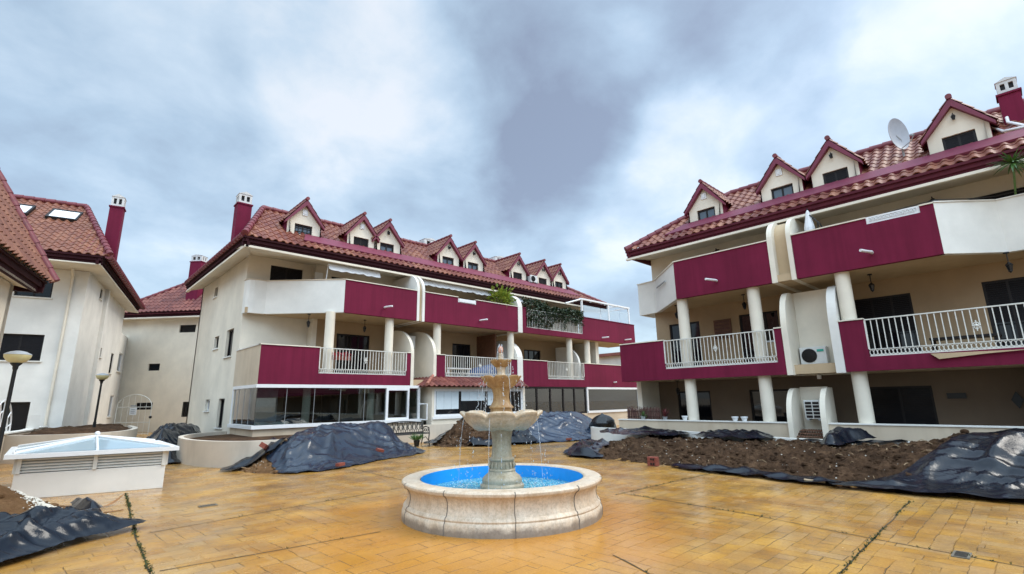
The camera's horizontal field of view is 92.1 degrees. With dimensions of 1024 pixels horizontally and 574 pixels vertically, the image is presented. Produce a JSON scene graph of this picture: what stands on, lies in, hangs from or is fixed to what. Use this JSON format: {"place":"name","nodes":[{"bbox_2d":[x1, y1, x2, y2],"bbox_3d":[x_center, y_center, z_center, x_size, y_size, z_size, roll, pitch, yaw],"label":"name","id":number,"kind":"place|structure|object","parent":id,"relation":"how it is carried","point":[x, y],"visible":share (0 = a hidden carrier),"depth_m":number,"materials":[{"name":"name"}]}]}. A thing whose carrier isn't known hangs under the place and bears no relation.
{"place":"outdoors","nodes":[
{"label":"outdoors","id":0,"kind":"place"},
{"bbox_2d":[0,170,59,347],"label":"house","id":1,"kind":"structure","parent":0,"point":[25,264],"depth_m":12.60,"materials":[{"name":"paint"}]},
{"bbox_2d":[0,194,145,430],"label":"house","id":2,"kind":"structure","parent":0,"point":[65,331],"depth_m":21.05,"materials":[{"name":"white paint"}]},
{"bbox_2d":[0,402,30,430],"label":"window","id":3,"kind":"structure","parent":2,"relation":"in","point":[20,410],"depth_m":19.62,"materials":[{"name":"black glass"}]},
{"bbox_2d":[0,334,44,360],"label":"window","id":4,"kind":"structure","parent":2,"relation":"in","point":[32,344],"depth_m":20.10,"materials":[{"name":"black glass"}]},
{"bbox_2d":[19,203,35,215],"bbox_3d":[-21.841,-3.437,21.678,1.080,0.815,0.980,7,-15,-30],"label":"roof window","id":5,"kind":"structure","parent":2,"relation":"in","point":[27,209],"depth_m":21.99,"materials":[{"name":"white glass"}]},
{"bbox_2d":[14,275,53,297],"bbox_3d":[-19.950,-0.112,20.675,1.160,1.120,0.080,7,-15,-30],"label":"window","id":6,"kind":"structure","parent":2,"relation":"in","point":[47,292],"depth_m":20.75,"materials":[{"name":"black glass"}]},
{"bbox_2d":[45,208,83,221],"bbox_3d":[-20.410,-3.269,22.512,1.070,0.815,0.980,7,-15,-30],"label":"roof window","id":7,"kind":"structure","parent":2,"relation":"in","point":[61,214],"depth_m":22.43,"materials":[{"name":"white glass"}]},
{"bbox_2d":[107,396,112,416],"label":"side window","id":8,"kind":"structure","parent":2,"relation":"in","point":[111,397],"depth_m":29.72,"materials":[{"name":"white glass"}]},
{"bbox_2d":[108,353,112,372],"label":"side window","id":9,"kind":"structure","parent":2,"relation":"in","point":[111,353],"depth_m":28.45,"materials":[{"name":"glass"}]},
{"bbox_2d":[117,353,121,370],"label":"side window","id":10,"kind":"structure","parent":2,"relation":"in","point":[120,355],"depth_m":30.99,"materials":[{"name":"white glass"}]},
{"bbox_2d":[103,493,124,506],"bbox_3d":[-6.608,3.533,8.183,0.088,0.168,0.340,-5,-14,18],"label":"dry leaf","id":11,"kind":"object","parent":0,"point":[114,501],"visible":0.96,"depth_m":8.20,"materials":[{"name":"brown plant"}]},
{"bbox_2d":[115,254,207,431],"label":"house","id":12,"kind":"structure","parent":0,"point":[160,331],"depth_m":31.82,"materials":[{"name":"beige paint"}]},
{"bbox_2d":[136,403,152,409],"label":"window","id":13,"kind":"structure","parent":12,"relation":"in","point":[143,406],"depth_m":31.31,"materials":[{"name":"black glass"}]},
{"bbox_2d":[149,364,159,370],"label":"window","id":14,"kind":"structure","parent":12,"relation":"in","point":[152,367],"depth_m":31.85,"materials":[{"name":"black glass"}]},
{"bbox_2d":[181,402,188,416],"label":"window","id":15,"kind":"structure","parent":12,"relation":"in","point":[185,408],"depth_m":30.94,"materials":[{"name":"black glass"}]},
{"bbox_2d":[180,325,195,332],"bbox_3d":[-21.091,2.731,32.205,1.137,0.500,0.080,-2,-13,6],"label":"window","id":16,"kind":"structure","parent":12,"relation":"in","point":[184,328],"depth_m":32.21,"materials":[{"name":"black glass"}]},
{"bbox_2d":[184,192,637,436],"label":"apartment building","id":17,"kind":"structure","parent":0,"point":[264,364],"depth_m":21.71,"materials":[{"name":"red paint"}]},
{"bbox_2d":[218,399,224,426],"bbox_3d":[-11.527,5.041,19.753,0.080,1.120,0.920,11,-17,-42],"label":"side window","id":18,"kind":"structure","parent":17,"relation":"in","point":[222,400],"depth_m":19.97,"materials":[{"name":"black glass"}]},
{"bbox_2d":[227,329,233,355],"bbox_3d":[-11.468,2.306,20.268,0.080,1.120,1.020,11,-17,-42],"label":"side window","id":19,"kind":"structure","parent":17,"relation":"in","point":[232,331],"depth_m":20.50,"materials":[{"name":"black glass"}]},
{"bbox_2d":[270,265,302,279],"bbox_3d":[-9.529,-0.172,20.740,1.300,1.300,0.080,11,-17,-42],"label":"window","id":20,"kind":"structure","parent":17,"relation":"in","point":[277,273],"depth_m":20.75,"materials":[{"name":"grey glass"}]},
{"bbox_2d":[282,393,340,423],"bbox_3d":[-8.349,5.355,20.539,2.400,1.800,0.080,11,-17,-42],"label":"terrace door","id":21,"kind":"structure","parent":17,"relation":"in","point":[326,405],"depth_m":20.71,"materials":[{"name":"black glass"}]},
{"bbox_2d":[332,352,350,360],"bbox_3d":[-6.655,2.680,19.210,0.854,0.328,0.288,11,-17,-42],"label":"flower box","id":22,"kind":"object","parent":17,"relation":"attached to","point":[347,357],"visible":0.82,"depth_m":19.20,"materials":[{"name":"white"}]},
{"bbox_2d":[335,333,368,373],"bbox_3d":[-7.041,3.110,21.644,1.550,2.030,0.080,11,-17,-42],"label":"balcony door","id":23,"kind":"structure","parent":17,"relation":"in","point":[343,341],"depth_m":21.74,"materials":[{"name":"black glass"}]},
{"bbox_2d":[326,263,380,278],"bbox_3d":[-6.670,-0.438,20.831,2.300,0.778,0.329,11,-17,-42],"label":"awning","id":24,"kind":"object","parent":17,"relation":"attached to","point":[336,267],"visible":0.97,"depth_m":20.69,"materials":[{"name":"white fabric"}]},
{"bbox_2d":[410,336,414,348],"bbox_3d":[-4.798,2.530,22.586,0.680,0.590,0.320,11,-17,-42],"label":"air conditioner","id":25,"kind":"object","parent":17,"relation":"attached to","point":[412,338],"visible":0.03,"depth_m":22.66,"materials":[{"name":"metal"}]},
{"bbox_2d":[422,279,490,295],"bbox_3d":[-2.729,0.312,24.446,4.200,0.808,0.329,11,-17,-42],"label":"awning","id":26,"kind":"object","parent":17,"relation":"attached to","point":[455,287],"visible":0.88,"depth_m":24.32,"materials":[{"name":"white fabric"}]},
{"bbox_2d":[446,367,470,375],"bbox_3d":[-2.698,4.194,23.590,1.400,0.610,0.600,11,-17,-42],"label":"table","id":27,"kind":"object","parent":17,"relation":"on","point":[462,369],"visible":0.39,"depth_m":23.79,"materials":[{"name":"white paint"}]},
{"bbox_2d":[452,343,469,375],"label":"balcony door","id":28,"kind":"structure","parent":17,"relation":"in","point":[459,350],"depth_m":25.71,"materials":[{"name":"black glass"}]},
{"bbox_2d":[470,364,496,376],"bbox_3d":[-1.447,4.317,24.816,1.828,0.880,0.934,11,-17,-42],"label":"covered furniture","id":29,"kind":"object","parent":17,"relation":"on","point":[484,372],"visible":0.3,"depth_m":24.44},
{"bbox_2d":[486,283,516,304],"bbox_3d":[-0.550,0.935,25.803,1.649,2.324,1.629,0,-13,-4],"label":"potted plant","id":30,"kind":"object","parent":17,"relation":"on","point":[502,295],"visible":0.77,"depth_m":25.69,"materials":[{"name":"green plant"}]},
{"bbox_2d":[524,350,539,359],"bbox_3d":[1.152,4.724,29.145,1.400,1.980,0.080,11,-17,-42],"label":"window","id":31,"kind":"structure","parent":17,"relation":"in","point":[528,354],"depth_m":29.34,"materials":[{"name":"black glass"}]},
{"bbox_2d":[521,296,584,332],"bbox_3d":[2.377,1.695,28.074,5.096,1.808,1.096,11,-17,-42],"label":"hedge","id":32,"kind":"object","parent":17,"relation":"on","point":[539,306],"visible":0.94,"depth_m":27.62,"materials":[{"name":"green plant"}]},
{"bbox_2d":[525,387,586,412],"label":"dark glazed doors","id":33,"kind":"structure","parent":17,"relation":"in","point":[547,399],"depth_m":26.89,"materials":[{"name":"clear glass"}]},
{"bbox_2d":[565,298,629,323],"bbox_3d":[4.764,2.271,31.992,6.614,2.320,2.470,11,-17,-42],"label":"pergola","id":34,"kind":"object","parent":17,"relation":"on","point":[603,314],"visible":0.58,"depth_m":31.58,"materials":[{"name":"white metal"}]},
{"bbox_2d":[0,425,1023,573],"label":"ground","id":35,"kind":"structure","parent":0,"point":[651,535],"depth_m":6.17,"materials":[{"name":"orange tile"}]},
{"bbox_2d":[0,351,31,451],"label":"street lamp","id":36,"kind":"object","parent":35,"relation":"on","point":[16,359],"visible":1,"depth_m":10.82,"materials":[{"name":"black metal"}]},
{"bbox_2d":[0,415,49,458],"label":"garden wall","id":37,"kind":"structure","parent":35,"relation":"on","point":[33,423],"depth_m":17.27,"materials":[{"name":"white paint"}]},
{"bbox_2d":[0,400,11,431],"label":"fan grille","id":38,"kind":"object","parent":37,"relation":"on","point":[7,425],"visible":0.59,"depth_m":15.35,"materials":[{"name":"white metal"}]},
{"bbox_2d":[0,485,108,513],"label":"earth heap","id":39,"kind":"object","parent":35,"relation":"on","point":[15,501],"visible":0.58,"depth_m":7.00,"materials":[{"name":"soil"}]},
{"bbox_2d":[0,424,137,463],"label":"planter","id":40,"kind":"object","parent":35,"relation":"on","point":[49,434],"visible":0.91,"depth_m":15.43,"materials":[{"name":"concrete"}]},
{"bbox_2d":[92,373,109,426],"bbox_3d":[-16.868,4.651,20.117,0.453,2.250,0.453,11,-17,-42],"label":"street lamp","id":41,"kind":"object","parent":40,"relation":"on","point":[101,377],"visible":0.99,"depth_m":20.15,"materials":[{"name":"black metal"}]},
{"bbox_2d":[0,505,145,561],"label":"plastic sheet","id":42,"kind":"object","parent":35,"relation":"on","point":[35,529],"visible":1,"depth_m":5.80,"materials":[{"name":"black plastic"}]},
{"bbox_2d":[70,497,102,509],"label":"plastic sheet","id":43,"kind":"object","parent":35,"relation":"on","point":[84,503],"visible":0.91,"depth_m":7.78,"materials":[{"name":"grey plastic"}]},
{"bbox_2d":[3,431,179,497],"bbox_3d":[-8.743,3.569,10.260,2.570,1.100,3.200,11,-17,-42],"label":"skylight kiosk","id":44,"kind":"object","parent":35,"relation":"on","point":[97,462],"visible":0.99,"depth_m":9.44,"materials":[{"name":"paint"}]},
{"bbox_2d":[114,394,151,434],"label":"garden gate","id":45,"kind":"structure","parent":35,"relation":"on","point":[132,411],"depth_m":24.85,"materials":[{"name":"metal"}]},
{"bbox_2d":[146,423,200,462],"bbox_3d":[-11.881,5.295,17.443,2.459,0.977,8.834,7,-15,-31],"label":"plastic sheet","id":46,"kind":"object","parent":35,"relation":"on","point":[170,433],"visible":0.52,"depth_m":16.39,"materials":[{"name":"black plastic"}]},
{"bbox_2d":[198,503,217,507],"bbox_3d":[-4.948,3.554,8.027,0.260,0.012,0.140,11,-17,-42],"label":"drain cover","id":47,"kind":"object","parent":35,"relation":"on","point":[215,504],"visible":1,"depth_m":8.01,"materials":[{"name":"metal"}]},
{"bbox_2d":[220,436,287,470],"bbox_3d":[-6.641,4.329,13.075,1.290,0.734,2.073,0,-13,-2],"label":"plastic sheet","id":48,"kind":"object","parent":35,"relation":"on","point":[245,461],"visible":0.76,"depth_m":12.55,"materials":[{"name":"black plastic"}]},
{"bbox_2d":[259,442,267,448],"bbox_3d":[-6.400,4.127,12.769,0.160,0.120,0.300,25,-29,10],"label":"brick","id":49,"kind":"object","parent":48,"relation":"on","point":[263,445],"visible":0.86,"depth_m":12.64,"materials":[{"name":"red brick"}]},
{"bbox_2d":[239,432,312,473],"bbox_3d":[-5.971,4.233,12.698,1.905,0.855,2.644,11,-17,-42],"label":"earth heap","id":50,"kind":"object","parent":35,"relation":"on","point":[262,464],"visible":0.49,"depth_m":11.98,"materials":[{"name":"soil"}]},
{"bbox_2d":[176,423,455,467],"bbox_3d":[-4.361,5.816,19.381,14.799,0.660,6.654,11,-17,-42],"label":"planter","id":51,"kind":"object","parent":35,"relation":"on","point":[219,449],"visible":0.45,"depth_m":13.43,"materials":[{"name":"concrete"}]},
{"bbox_2d":[265,421,425,472],"bbox_3d":[-5.162,4.563,14.733,3.641,1.014,6.023,-7,-14,23],"label":"plastic sheet","id":52,"kind":"object","parent":35,"relation":"on","point":[322,447],"visible":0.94,"depth_m":13.43,"materials":[{"name":"black plastic"}]},
{"bbox_2d":[335,462,344,466],"bbox_3d":[-4.276,4.416,12.285,0.115,0.075,0.240,-5,-14,18],"label":"brick","id":53,"kind":"object","parent":52,"relation":"on","point":[340,464],"visible":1,"depth_m":12.20,"materials":[{"name":"red brick"}]},
{"bbox_2d":[386,421,429,444],"bbox_3d":[-3.979,5.487,18.471,1.793,0.897,0.599,11,-17,-42],"label":"bench","id":54,"kind":"object","parent":35,"relation":"on","point":[410,433],"visible":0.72,"depth_m":18.80,"materials":[{"name":"black metal"}]},
{"bbox_2d":[407,432,423,446],"bbox_3d":[-3.520,5.574,18.093,0.670,0.530,0.675,11,-17,-42],"label":"potted plant","id":55,"kind":"object","parent":35,"relation":"on","point":[416,439],"visible":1,"depth_m":18.00,"materials":[{"name":"green plant"}]},
{"bbox_2d":[431,418,491,446],"bbox_3d":[-1.443,5.686,19.692,3.352,1.077,4.087,-1,-13,2],"label":"earth heap","id":56,"kind":"object","parent":35,"relation":"on","point":[451,437],"visible":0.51,"depth_m":18.43,"materials":[{"name":"soil"}]},
{"bbox_2d":[423,430,448,443],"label":"plastic sheet","id":57,"kind":"object","parent":56,"relation":"on","point":[438,437],"visible":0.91,"depth_m":18.51,"materials":[{"name":"grey plastic"}]},
{"bbox_2d":[466,436,491,444],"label":"plastic sheet","id":58,"kind":"object","parent":56,"relation":"on","point":[477,440],"visible":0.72,"depth_m":17.66,"materials":[{"name":"black plastic"}]},
{"bbox_2d":[511,428,537,442],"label":"plastic sheet","id":59,"kind":"object","parent":56,"relation":"on","point":[521,436],"visible":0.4,"depth_m":18.41,"materials":[{"name":"grey plastic"}]},
{"bbox_2d":[401,344,602,538],"bbox_3d":[-0.159,2.099,7.519,2.924,2.473,2.939,11,-17,-42],"label":"fountain","id":60,"kind":"object","parent":35,"relation":"on","point":[501,494],"visible":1,"depth_m":6.47,"materials":[{"name":"stone"}]},
{"bbox_2d":[511,411,591,443],"bbox_3d":[2.080,6.066,22.023,8.136,1.126,4.918,11,-17,-42],"label":"plastic sheet","id":61,"kind":"object","parent":35,"relation":"on","point":[558,426],"visible":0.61,"depth_m":20.04,"materials":[{"name":"grey plastic"}]},
{"bbox_2d":[124,473,1011,573],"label":"moss","id":62,"kind":"object","parent":35,"relation":"on","point":[128,504],"visible":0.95,"depth_m":5.71,"materials":[{"name":"green plant"}]},
{"bbox_2d":[125,469,1023,573],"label":"paving joints","id":63,"kind":"object","parent":35,"relation":"on","point":[147,568],"visible":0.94,"depth_m":5.91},
{"bbox_2d":[589,413,616,428],"bbox_3d":[3.840,5.848,20.898,1.140,1.020,1.120,11,-17,-42],"label":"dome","id":64,"kind":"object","parent":35,"relation":"on","point":[603,420],"visible":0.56,"depth_m":20.56,"materials":[{"name":"black plastic"}]},
{"bbox_2d":[647,456,658,465],"bbox_3d":[3.404,4.207,11.908,0.247,0.205,0.185,-10,-16,34],"label":"brick stack","id":65,"kind":"object","parent":35,"relation":"on","point":[652,461],"visible":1,"depth_m":11.85,"materials":[{"name":"red brick"}]},
{"bbox_2d":[591,427,909,444],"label":"kerb wall","id":66,"kind":"structure","parent":35,"relation":"on","point":[596,434],"depth_m":16.03,"materials":[{"name":"white concrete"}]},
{"bbox_2d":[801,438,907,442],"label":"plastic sheet","id":67,"kind":"object","parent":66,"relation":"on","point":[809,439],"visible":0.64,"depth_m":11.60,"materials":[{"name":"black plastic"}]},
{"bbox_2d":[578,429,1023,502],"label":"earth bed","id":68,"kind":"object","parent":35,"relation":"on","point":[846,462],"visible":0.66,"depth_m":10.76,"materials":[{"name":"soil"}]},
{"bbox_2d":[563,438,609,456],"bbox_3d":[2.428,4.960,15.612,1.416,0.339,4.409,-4,-13,15],"label":"plastic sheet","id":69,"kind":"object","parent":68,"relation":"on","point":[589,447],"visible":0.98,"depth_m":14.33,"materials":[{"name":"black plastic"}]},
{"bbox_2d":[600,426,687,435],"bbox_3d":[4.386,4.762,16.442,2.474,0.180,3.324,11,-17,-42],"label":"plastic sheet","id":70,"kind":"object","parent":68,"relation":"on","point":[645,430],"visible":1,"depth_m":15.97,"materials":[{"name":"black plastic"}]},
{"bbox_2d":[693,429,773,438],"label":"plastic sheet","id":71,"kind":"object","parent":68,"relation":"on","point":[743,433],"visible":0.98,"depth_m":13.77,"materials":[{"name":"black plastic"}]},
{"bbox_2d":[672,463,845,481],"bbox_3d":[4.880,3.773,10.148,0.553,0.135,3.841,8,-16,-35],"label":"plastic sheet","id":72,"kind":"object","parent":68,"relation":"on","point":[743,470],"visible":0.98,"depth_m":10.05,"materials":[{"name":"black plastic"}]},
{"bbox_2d":[820,426,876,444],"bbox_3d":[7.882,3.555,11.883,1.636,0.369,0.825,5,-14,-24],"label":"plastic sheet","id":73,"kind":"object","parent":68,"relation":"on","point":[838,435],"visible":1,"depth_m":11.71,"materials":[{"name":"black plastic"}]},
{"bbox_2d":[830,428,1023,498],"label":"plastic sheet","id":74,"kind":"object","parent":68,"relation":"on","point":[988,464],"visible":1,"depth_m":8.27,"materials":[{"name":"black plastic"}]},
{"bbox_2d":[797,429,823,438],"bbox_3d":[8.860,4.482,14.390,0.850,0.617,0.725,11,-17,-42],"label":"roof tile stack","id":75,"kind":"object","parent":35,"relation":"on","point":[812,434],"visible":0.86,"depth_m":14.35,"materials":[{"name":"brown tile"}]},
{"bbox_2d":[618,76,1023,440],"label":"apartment building","id":76,"kind":"structure","parent":35,"relation":"on","point":[926,231],"depth_m":14.83,"materials":[{"name":"red paint"}]},
{"bbox_2d":[640,410,646,418],"bbox_3d":[4.898,4.723,18.261,0.434,0.340,0.602,-8,-15,30],"label":"spiky plant","id":77,"kind":"object","parent":76,"relation":"on","point":[643,416],"visible":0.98,"depth_m":18.15,"materials":[{"name":"green plant"}]},
{"bbox_2d":[627,406,660,418],"bbox_3d":[4.911,4.718,18.463,0.059,0.501,1.450,11,-17,-42],"label":"fence","id":78,"kind":"object","parent":76,"relation":"on","point":[635,413],"visible":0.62,"depth_m":18.43,"materials":[{"name":"brown wood"}]},
{"bbox_2d":[661,408,669,419],"bbox_3d":[5.512,4.504,17.590,0.754,0.448,0.703,-5,-13,16],"label":"spiky plant","id":79,"kind":"object","parent":76,"relation":"on","point":[665,415],"visible":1,"depth_m":17.56,"materials":[{"name":"red plant"}]},
{"bbox_2d":[675,380,679,394],"bbox_3d":[6.196,3.773,18.458,0.176,0.540,0.152,11,-17,-42],"label":"lantern","id":80,"kind":"object","parent":76,"relation":"hanging from","point":[677,389],"visible":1,"depth_m":18.41,"materials":[{"name":"black metal"}]},
{"bbox_2d":[670,321,702,366],"bbox_3d":[7.017,2.455,19.770,0.080,2.030,1.300,11,-17,-42],"label":"balcony door","id":81,"kind":"structure","parent":76,"relation":"in","point":[694,326],"depth_m":19.78,"materials":[{"name":"black glass"}]},
{"bbox_2d":[678,391,712,419],"bbox_3d":[7.142,4.918,19.111,0.080,1.730,1.350,11,-17,-42],"label":"terrace door","id":82,"kind":"structure","parent":76,"relation":"in","point":[704,399],"depth_m":19.02,"materials":[{"name":"black glass"}]},
{"bbox_2d":[731,416,738,420],"bbox_3d":[7.156,4.225,15.818,0.210,0.140,0.207,11,-17,-42],"label":"flower pot","id":83,"kind":"object","parent":76,"relation":"on","point":[734,418],"visible":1,"depth_m":15.76,"materials":[{"name":"white ceramic"}]},
{"bbox_2d":[741,294,746,309],"bbox_3d":[8.051,0.523,17.121,0.176,0.540,0.152,11,-17,-42],"label":"lantern","id":84,"kind":"object","parent":76,"relation":"hanging from","point":[744,304],"visible":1,"depth_m":17.08,"materials":[{"name":"black metal"}]},
{"bbox_2d":[739,310,778,361],"bbox_3d":[8.982,1.946,17.733,0.080,2.050,1.350,11,-17,-42],"label":"balcony door","id":85,"kind":"structure","parent":76,"relation":"in","point":[770,318],"depth_m":17.97,"materials":[{"name":"black glass"}]},
{"bbox_2d":[749,389,788,421],"bbox_3d":[9.056,4.437,17.125,0.080,1.720,1.350,11,-17,-42],"label":"terrace door","id":86,"kind":"structure","parent":76,"relation":"in","point":[780,395],"depth_m":17.12,"materials":[{"name":"black glass"}]},
{"bbox_2d":[767,340,777,360],"bbox_3d":[8.393,2.165,15.914,0.490,0.830,0.690,11,-17,-42],"label":"cabinet","id":87,"kind":"object","parent":76,"relation":"on","point":[769,348],"visible":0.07,"depth_m":15.73,"materials":[{"name":"white paint"}]},
{"bbox_2d":[803,400,820,419],"bbox_3d":[8.986,3.661,14.674,0.320,0.580,0.440,11,-17,-42],"label":"louvered vent","id":88,"kind":"object","parent":76,"relation":"attached to","point":[812,409],"visible":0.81,"depth_m":14.59,"materials":[{"name":"grey plastic"}]},
{"bbox_2d":[804,209,821,230],"bbox_3d":[9.408,-1.499,15.246,0.296,2.041,0.572,11,-17,-42],"label":"folded parasol","id":89,"kind":"object","parent":76,"relation":"on","point":[809,224],"visible":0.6,"depth_m":15.37,"materials":[{"name":"white fabric"}]},
{"bbox_2d":[799,346,830,363],"bbox_3d":[9.216,2.111,15.020,0.320,0.550,0.720,11,-17,-42],"label":"air conditioner","id":90,"kind":"object","parent":76,"relation":"on","point":[810,355],"visible":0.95,"depth_m":14.90,"materials":[{"name":"white metal"}]},
{"bbox_2d":[867,274,874,291],"bbox_3d":[10.566,-0.116,14.511,0.176,0.540,0.152,11,-17,-42],"label":"lantern","id":91,"kind":"object","parent":76,"relation":"hanging from","point":[871,285],"visible":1,"depth_m":14.47,"materials":[{"name":"black metal"}]},
{"bbox_2d":[854,293,920,353],"bbox_3d":[11.490,1.309,15.131,0.080,2.050,1.490,11,-17,-42],"label":"balcony door","id":92,"kind":"structure","parent":76,"relation":"in","point":[900,304],"depth_m":15.09,"materials":[{"name":"black glass"}]},
{"bbox_2d":[888,118,914,156],"bbox_3d":[12.036,-4.607,15.297,0.608,1.443,0.607,-8,-15,27],"label":"satellite dish","id":93,"kind":"object","parent":76,"relation":"on","point":[898,134],"visible":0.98,"depth_m":15.44,"materials":[{"name":"white metal"}]},
{"bbox_2d":[870,386,938,424],"bbox_3d":[11.550,3.804,14.536,0.080,1.720,1.550,11,-17,-42],"label":"terrace door","id":94,"kind":"structure","parent":76,"relation":"in","point":[893,404],"depth_m":14.54,"materials":[{"name":"black glass"}]},
{"bbox_2d":[929,333,1002,349],"bbox_3d":[11.976,1.575,12.989,0.500,0.560,1.400,11,-17,-42],"label":"table","id":95,"kind":"object","parent":76,"relation":"on","point":[969,337],"visible":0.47,"depth_m":12.89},
{"bbox_2d":[968,187,1023,199],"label":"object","id":96,"kind":"structure","parent":76,"relation":"in","point":[1019,192],"depth_m":13.65,"materials":[{"name":"black glass"}]},
{"bbox_2d":[981,277,1023,345],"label":"balcony door","id":97,"kind":"structure","parent":76,"relation":"in","point":[1005,291],"depth_m":13.27,"materials":[{"name":"black glass"}]},
{"bbox_2d":[986,147,1023,194],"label":"palm plant","id":98,"kind":"object","parent":76,"relation":"on","point":[1015,162],"visible":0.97,"depth_m":12.22,"materials":[{"name":"green plant"}]},
{"bbox_2d":[1003,252,1012,272],"bbox_3d":[12.541,-0.617,12.462,0.176,0.540,0.152,11,-17,-42],"label":"lantern","id":99,"kind":"object","parent":76,"relation":"hanging from","point":[1009,266],"visible":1,"depth_m":12.42,"materials":[{"name":"black metal"}]},
{"bbox_2d":[951,550,971,559],"bbox_3d":[4.548,2.706,4.990,0.260,0.012,0.140,11,-17,-42],"label":"drain cover","id":100,"kind":"object","parent":35,"relation":"on","point":[959,554],"visible":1,"depth_m":4.97,"materials":[{"name":"metal"}]},
{"bbox_2d":[0,0,1023,353],"label":"sky","id":101,"kind":"structure","parent":0,"point":[569,133],"materials":[{"name":"grey"}]},
{"bbox_2d":[599,352,620,364],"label":"distant house","id":102,"kind":"structure","parent":0,"point":[611,358],"depth_m":52.52,"materials":[{"name":"white paint"}]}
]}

